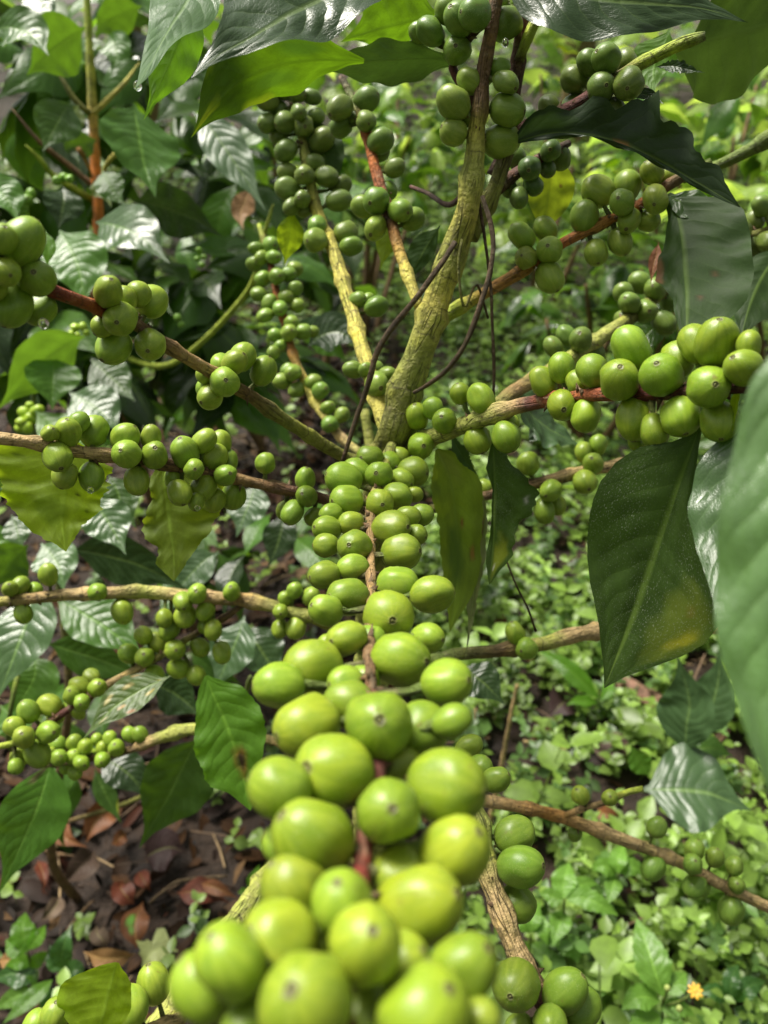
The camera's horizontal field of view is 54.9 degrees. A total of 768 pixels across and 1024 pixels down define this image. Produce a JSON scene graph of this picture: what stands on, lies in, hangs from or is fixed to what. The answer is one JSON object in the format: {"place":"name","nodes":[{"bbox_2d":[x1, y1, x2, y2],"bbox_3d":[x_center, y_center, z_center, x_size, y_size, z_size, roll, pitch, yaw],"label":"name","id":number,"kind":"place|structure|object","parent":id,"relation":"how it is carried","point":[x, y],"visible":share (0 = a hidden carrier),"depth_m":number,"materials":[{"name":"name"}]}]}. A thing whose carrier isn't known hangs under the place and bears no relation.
{"place":"outdoors","nodes":[
{"label":"outdoors","id":0,"kind":"place"},
{"bbox_2d":[0,0,767,1023],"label":"ground","id":1,"kind":"structure","parent":0,"point":[206,846],"depth_m":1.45,"materials":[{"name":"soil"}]},
{"bbox_2d":[0,953,10,967],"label":"fallen leaf","id":2,"kind":"object","parent":1,"relation":"on","point":[4,959],"visible":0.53,"depth_m":1.02,"materials":[{"name":"orange plant"}]},
{"bbox_2d":[5,912,46,985],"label":"leafy seedling","id":3,"kind":"object","parent":1,"relation":"on","point":[26,935],"visible":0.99,"depth_m":0.99,"materials":[{"name":"green plant"}]},
{"bbox_2d":[0,966,51,1022],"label":"leafy seedling","id":4,"kind":"object","parent":1,"relation":"on","point":[19,997],"visible":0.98,"depth_m":0.98,"materials":[{"name":"green plant"}]},
{"bbox_2d":[35,860,48,893],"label":"fallen leaf","id":5,"kind":"object","parent":1,"relation":"on","point":[41,869],"visible":1,"depth_m":1.12,"materials":[{"name":"brown plant"}]},
{"bbox_2d":[41,896,64,919],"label":"fallen leaf","id":6,"kind":"object","parent":1,"relation":"on","point":[55,906],"visible":1,"depth_m":1.08,"materials":[{"name":"beige plant"}]},
{"bbox_2d":[44,850,72,856],"bbox_3d":[-0.517,0.536,1.163,0.076,0.009,0.008,7,37,10],"label":"dry stick","id":7,"kind":"object","parent":1,"relation":"on","point":[62,854],"visible":0.32,"depth_m":1.16,"materials":[{"name":"brown wood"}]},
{"bbox_2d":[39,922,83,1006],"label":"leafy seedling","id":8,"kind":"object","parent":1,"relation":"on","point":[59,955],"visible":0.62,"depth_m":0.98,"materials":[{"name":"green plant"}]},
{"bbox_2d":[55,824,86,846],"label":"fallen leaf","id":9,"kind":"object","parent":1,"relation":"on","point":[70,839],"visible":0.36,"depth_m":1.17,"materials":[{"name":"brown plant"}]},
{"bbox_2d":[66,900,94,930],"bbox_3d":[-0.451,0.600,1.085,0.007,0.018,0.068,19,40,24],"label":"dry stick","id":10,"kind":"object","parent":1,"relation":"on","point":[84,909],"visible":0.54,"depth_m":1.09,"materials":[{"name":"brown wood"}]},
{"bbox_2d":[66,847,99,881],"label":"fallen leaf","id":11,"kind":"object","parent":1,"relation":"on","point":[84,863],"visible":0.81,"depth_m":1.13,"materials":[{"name":"brown plant"}]},
{"bbox_2d":[89,925,108,947],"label":"fallen leaf","id":12,"kind":"object","parent":1,"relation":"on","point":[98,936],"visible":0.97,"depth_m":1.05,"materials":[{"name":"brown plant"}]},
{"bbox_2d":[84,802,114,843],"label":"fallen leaf","id":13,"kind":"object","parent":1,"relation":"on","point":[94,825],"visible":0.74,"depth_m":1.17,"materials":[{"name":"brown plant"}]},
{"bbox_2d":[83,948,134,967],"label":"fallen leaf","id":14,"kind":"object","parent":1,"relation":"on","point":[102,956],"visible":0.93,"depth_m":1.02,"materials":[{"name":"brown plant"}]},
{"bbox_2d":[111,829,126,845],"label":"fallen leaf","id":15,"kind":"object","parent":1,"relation":"on","point":[120,838],"visible":1,"depth_m":1.17,"materials":[{"name":"brown plant"}]},
{"bbox_2d":[111,880,134,904],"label":"fallen leaf","id":16,"kind":"object","parent":1,"relation":"on","point":[122,893],"visible":1,"depth_m":1.10,"materials":[{"name":"brown plant"}]},
{"bbox_2d":[120,902,148,948],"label":"fallen leaf","id":17,"kind":"object","parent":1,"relation":"on","point":[134,922],"visible":1,"depth_m":1.06,"materials":[{"name":"brown plant"}]},
{"bbox_2d":[134,870,150,890],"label":"fallen leaf","id":18,"kind":"object","parent":1,"relation":"on","point":[142,879],"visible":1,"depth_m":1.11,"materials":[{"name":"brown plant"}]},
{"bbox_2d":[133,11,174,180],"bbox_3d":[-1.373,-4.210,4.024,3.817,4.491,3.905,-12,38,-16],"label":"shade tree","id":19,"kind":"object","parent":1,"relation":"on","point":[153,115],"visible":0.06,"depth_m":4.93,"materials":[{"name":"green plant"}]},
{"bbox_2d":[136,928,177,966],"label":"seedling","id":20,"kind":"object","parent":1,"relation":"on","point":[152,950],"visible":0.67,"depth_m":1.03,"materials":[{"name":"green plant"}]},
{"bbox_2d":[143,827,185,871],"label":"fallen leaf","id":21,"kind":"object","parent":1,"relation":"on","point":[163,847],"visible":0.93,"depth_m":1.15,"materials":[{"name":"brown plant"}]},
{"bbox_2d":[0,475,329,902],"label":"coffee shrub","id":22,"kind":"object","parent":1,"relation":"on","point":[171,785],"visible":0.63,"depth_m":0.71,"materials":[{"name":"green plant"}]},
{"bbox_2d":[0,0,374,631],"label":"coffee shrub","id":23,"kind":"object","parent":1,"relation":"on","point":[67,122],"visible":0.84,"depth_m":1.05,"materials":[{"name":"green plant"}]},
{"bbox_2d":[148,874,227,904],"bbox_3d":[-0.298,0.563,1.122,0.119,0.014,0.020,-12,38,-16],"label":"dry stick","id":24,"kind":"object","parent":1,"relation":"on","point":[178,881],"visible":0.88,"depth_m":1.12,"materials":[{"name":"brown wood"}]},
{"bbox_2d":[177,876,228,904],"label":"fallen leaf","id":25,"kind":"object","parent":1,"relation":"on","point":[195,884],"visible":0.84,"depth_m":1.10,"materials":[{"name":"brown plant"}]},
{"bbox_2d":[201,879,236,897],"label":"fallen leaf","id":26,"kind":"object","parent":25,"relation":"on","point":[215,887],"visible":1,"depth_m":1.08,"materials":[{"name":"brown plant"}]},
{"bbox_2d":[142,297,310,455],"bbox_3d":[-0.464,-0.290,1.978,0.445,0.514,0.461,14,38,18],"label":"garden bush","id":27,"kind":"object","parent":1,"relation":"on","point":[258,439],"visible":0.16,"depth_m":1.93,"materials":[{"name":"green plant"}]},
{"bbox_2d":[238,866,259,894],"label":"leafy seedling","id":28,"kind":"object","parent":1,"relation":"on","point":[242,890],"visible":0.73,"depth_m":1.11,"materials":[{"name":"green plant"}]},
{"bbox_2d":[175,16,392,402],"bbox_3d":[-0.366,-1.002,2.363,0.632,1.215,1.265,-9,37,-12],"label":"coffee shrub","id":29,"kind":"object","parent":1,"relation":"on","point":[325,296],"visible":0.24,"depth_m":2.01,"materials":[{"name":"green plant"}]},
{"bbox_2d":[0,0,710,110],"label":"foliage","id":30,"kind":"object","parent":1,"relation":"on","point":[532,77],"visible":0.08,"depth_m":7.45,"materials":[{"name":"green plant"}]},
{"bbox_2d":[256,28,493,335],"bbox_3d":[-0.015,-1.358,2.953,1.012,1.102,1.774,0,36,0],"label":"garden bush","id":31,"kind":"object","parent":1,"relation":"on","point":[433,164],"visible":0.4,"depth_m":2.54,"materials":[{"name":"green plant"}]},
{"bbox_2d":[0,368,757,982],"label":"twig litter","id":32,"kind":"object","parent":1,"relation":"on","point":[298,640],"visible":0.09,"depth_m":1.42,"materials":[{"name":"brown plant"}]},
{"bbox_2d":[0,0,767,1023],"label":"coffee plant","id":33,"kind":"object","parent":1,"relation":"on","point":[346,922],"visible":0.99,"depth_m":0.30,"materials":[{"name":"green plant"}]},
{"bbox_2d":[341,240,457,460],"bbox_3d":[0.005,-0.076,0.355,0.068,0.096,0.008,-23,42,-28],"label":"dry vine","id":34,"kind":"object","parent":33,"relation":"attached to","point":[397,320],"visible":0.96,"depth_m":0.35,"materials":[{"name":"brown plant"}]},
{"bbox_2d":[409,185,457,207],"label":"dry twig","id":35,"kind":"object","parent":33,"relation":"attached to","point":[445,204],"visible":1,"depth_m":0.38,"materials":[{"name":"brown wood"}]},
{"bbox_2d":[413,195,495,393],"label":"dry vine","id":36,"kind":"object","parent":33,"relation":"attached to","point":[459,353],"visible":1,"depth_m":0.34,"materials":[{"name":"brown plant"}]},
{"bbox_2d":[457,239,488,318],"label":"dry vine","id":37,"kind":"object","parent":33,"relation":"attached to","point":[459,279],"visible":0.94,"depth_m":0.35,"materials":[{"name":"brown plant"}]},
{"bbox_2d":[479,202,495,395],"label":"dry vine","id":38,"kind":"object","parent":33,"relation":"attached to","point":[491,307],"visible":0.88,"depth_m":0.36,"materials":[{"name":"brown plant"}]},
{"bbox_2d":[501,38,508,47],"bbox_3d":[0.051,-0.197,0.310,0.003,0.004,0.003,0,36,0],"label":"water drop","id":39,"kind":"object","parent":33,"relation":"attached to","point":[505,43],"visible":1,"depth_m":0.31,"materials":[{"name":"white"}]},
{"bbox_2d":[507,562,536,631],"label":"dry twig","id":40,"kind":"object","parent":33,"relation":"hanging from","point":[528,610],"visible":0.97,"depth_m":0.39,"materials":[{"name":"brown wood"}]},
{"bbox_2d":[0,7,767,1023],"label":"ground cover","id":41,"kind":"object","parent":1,"relation":"on","point":[690,931],"visible":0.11,"depth_m":1.36,"materials":[{"name":"green plant"}]},
{"bbox_2d":[523,740,565,749],"bbox_3d":[0.288,0.418,1.325,0.077,0.011,0.010,9,37,12],"label":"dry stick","id":42,"kind":"object","parent":41,"relation":"on","point":[525,741],"visible":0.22,"depth_m":1.33,"materials":[{"name":"beige wood"}]},
{"bbox_2d":[597,805,621,823],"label":"fallen leaf","id":43,"kind":"object","parent":41,"relation":"on","point":[606,810],"visible":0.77,"depth_m":1.20,"materials":[{"name":"brown plant"}]},
{"bbox_2d":[0,223,767,1023],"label":"coffee plant","id":44,"kind":"object","parent":1,"relation":"on","point":[228,729],"visible":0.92,"depth_m":0.49,"materials":[{"name":"green plant"}]},
{"bbox_2d":[473,708,476,718],"bbox_3d":[0.156,0.400,1.312,0.007,0.112,0.043,10,37,13],"label":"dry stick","id":45,"kind":"object","parent":1,"relation":"on","point":[475,713],"visible":0.31,"depth_m":1.30,"materials":[{"name":"brown wood"}]},
{"bbox_2d":[494,615,506,623],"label":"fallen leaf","id":46,"kind":"object","parent":1,"relation":"on","point":[501,620],"visible":0.3,"depth_m":1.55,"materials":[{"name":"plant"}]},
{"bbox_2d":[488,683,518,820],"bbox_3d":[0.183,0.396,1.157,0.010,0.302,0.075,15,39,20],"label":"dry stick","id":47,"kind":"object","parent":1,"relation":"on","point":[502,757],"visible":0.67,"depth_m":1.13,"materials":[{"name":"brown wood"}]},
{"bbox_2d":[518,903,550,972],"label":"toothed weed","id":48,"kind":"object","parent":1,"relation":"on","point":[538,924],"visible":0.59,"depth_m":1.00,"materials":[{"name":"green plant"}]},
{"bbox_2d":[475,26,640,315],"bbox_3d":[0.676,-1.422,3.040,0.750,1.102,1.621,10,37,13],"label":"garden bush","id":49,"kind":"object","parent":1,"relation":"on","point":[547,84],"visible":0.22,"depth_m":2.87,"materials":[{"name":"green plant"}]},
{"bbox_2d":[549,683,585,717],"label":"fallen leaf","id":50,"kind":"object","parent":1,"relation":"on","point":[558,703],"visible":0.68,"depth_m":1.38,"materials":[{"name":"brown plant"}]},
{"bbox_2d":[557,35,596,154],"bbox_3d":[1.646,-4.988,4.769,4.309,4.879,3.469,0,36,0],"label":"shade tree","id":51,"kind":"object","parent":1,"relation":"on","point":[569,56],"visible":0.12,"depth_m":5.39,"materials":[{"name":"green plant"}]},
{"bbox_2d":[540,651,614,709],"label":"leafy seedling","id":52,"kind":"object","parent":1,"relation":"on","point":[574,674],"visible":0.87,"depth_m":1.33,"materials":[{"name":"green plant"}]},
{"bbox_2d":[540,863,618,963],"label":"toothed weed","id":53,"kind":"object","parent":1,"relation":"on","point":[569,885],"visible":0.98,"depth_m":0.99,"materials":[{"name":"green plant"}]},
{"bbox_2d":[467,651,751,832],"bbox_3d":[0.335,0.361,0.894,0.570,0.708,0.143,-20,41,-25],"label":"coffee shrub","id":54,"kind":"object","parent":1,"relation":"on","point":[688,788],"visible":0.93,"depth_m":0.86,"materials":[{"name":"green plant"}]},
{"bbox_2d":[593,731,627,764],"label":"fallen leaf","id":55,"kind":"object","parent":1,"relation":"on","point":[606,746],"visible":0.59,"depth_m":1.30,"materials":[{"name":"brown plant"}]},
{"bbox_2d":[495,191,733,446],"bbox_3d":[0.560,-0.422,1.970,0.622,0.737,0.528,0,36,0],"label":"coffee shrub","id":56,"kind":"object","parent":1,"relation":"on","point":[584,301],"visible":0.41,"depth_m":1.88,"materials":[{"name":"green plant"}]},
{"bbox_2d":[590,846,641,903],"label":"toothed weed","id":57,"kind":"object","parent":1,"relation":"on","point":[618,861],"visible":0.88,"depth_m":1.07,"materials":[{"name":"green plant"}]},
{"bbox_2d":[614,677,661,706],"bbox_3d":[0.494,0.344,1.404,0.044,0.033,0.109,-27,44,-32],"label":"bark piece","id":58,"kind":"object","parent":1,"relation":"on","point":[643,691],"visible":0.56,"depth_m":1.40,"materials":[{"name":"beige wood"}]},
{"bbox_2d":[621,918,702,1023],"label":"toothed weed","id":59,"kind":"object","parent":1,"relation":"on","point":[653,966],"visible":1,"depth_m":0.88,"materials":[{"name":"green plant"}]},
{"bbox_2d":[567,33,767,412],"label":"garden bush","id":60,"kind":"object","parent":1,"relation":"on","point":[715,131],"visible":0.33,"depth_m":2.05,"materials":[{"name":"green plant"}]},
{"bbox_2d":[654,276,764,447],"bbox_3d":[0.839,-0.232,1.677,0.381,0.775,0.445,-14,38,-18],"label":"coffee shrub","id":61,"kind":"object","parent":1,"relation":"on","point":[706,443],"visible":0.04,"depth_m":1.65,"materials":[{"name":"green plant"}]},
{"bbox_2d":[697,965,764,1023],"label":"toothed weed","id":62,"kind":"object","parent":1,"relation":"on","point":[736,987],"visible":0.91,"depth_m":0.95,"materials":[{"name":"green plant"}]}
]}

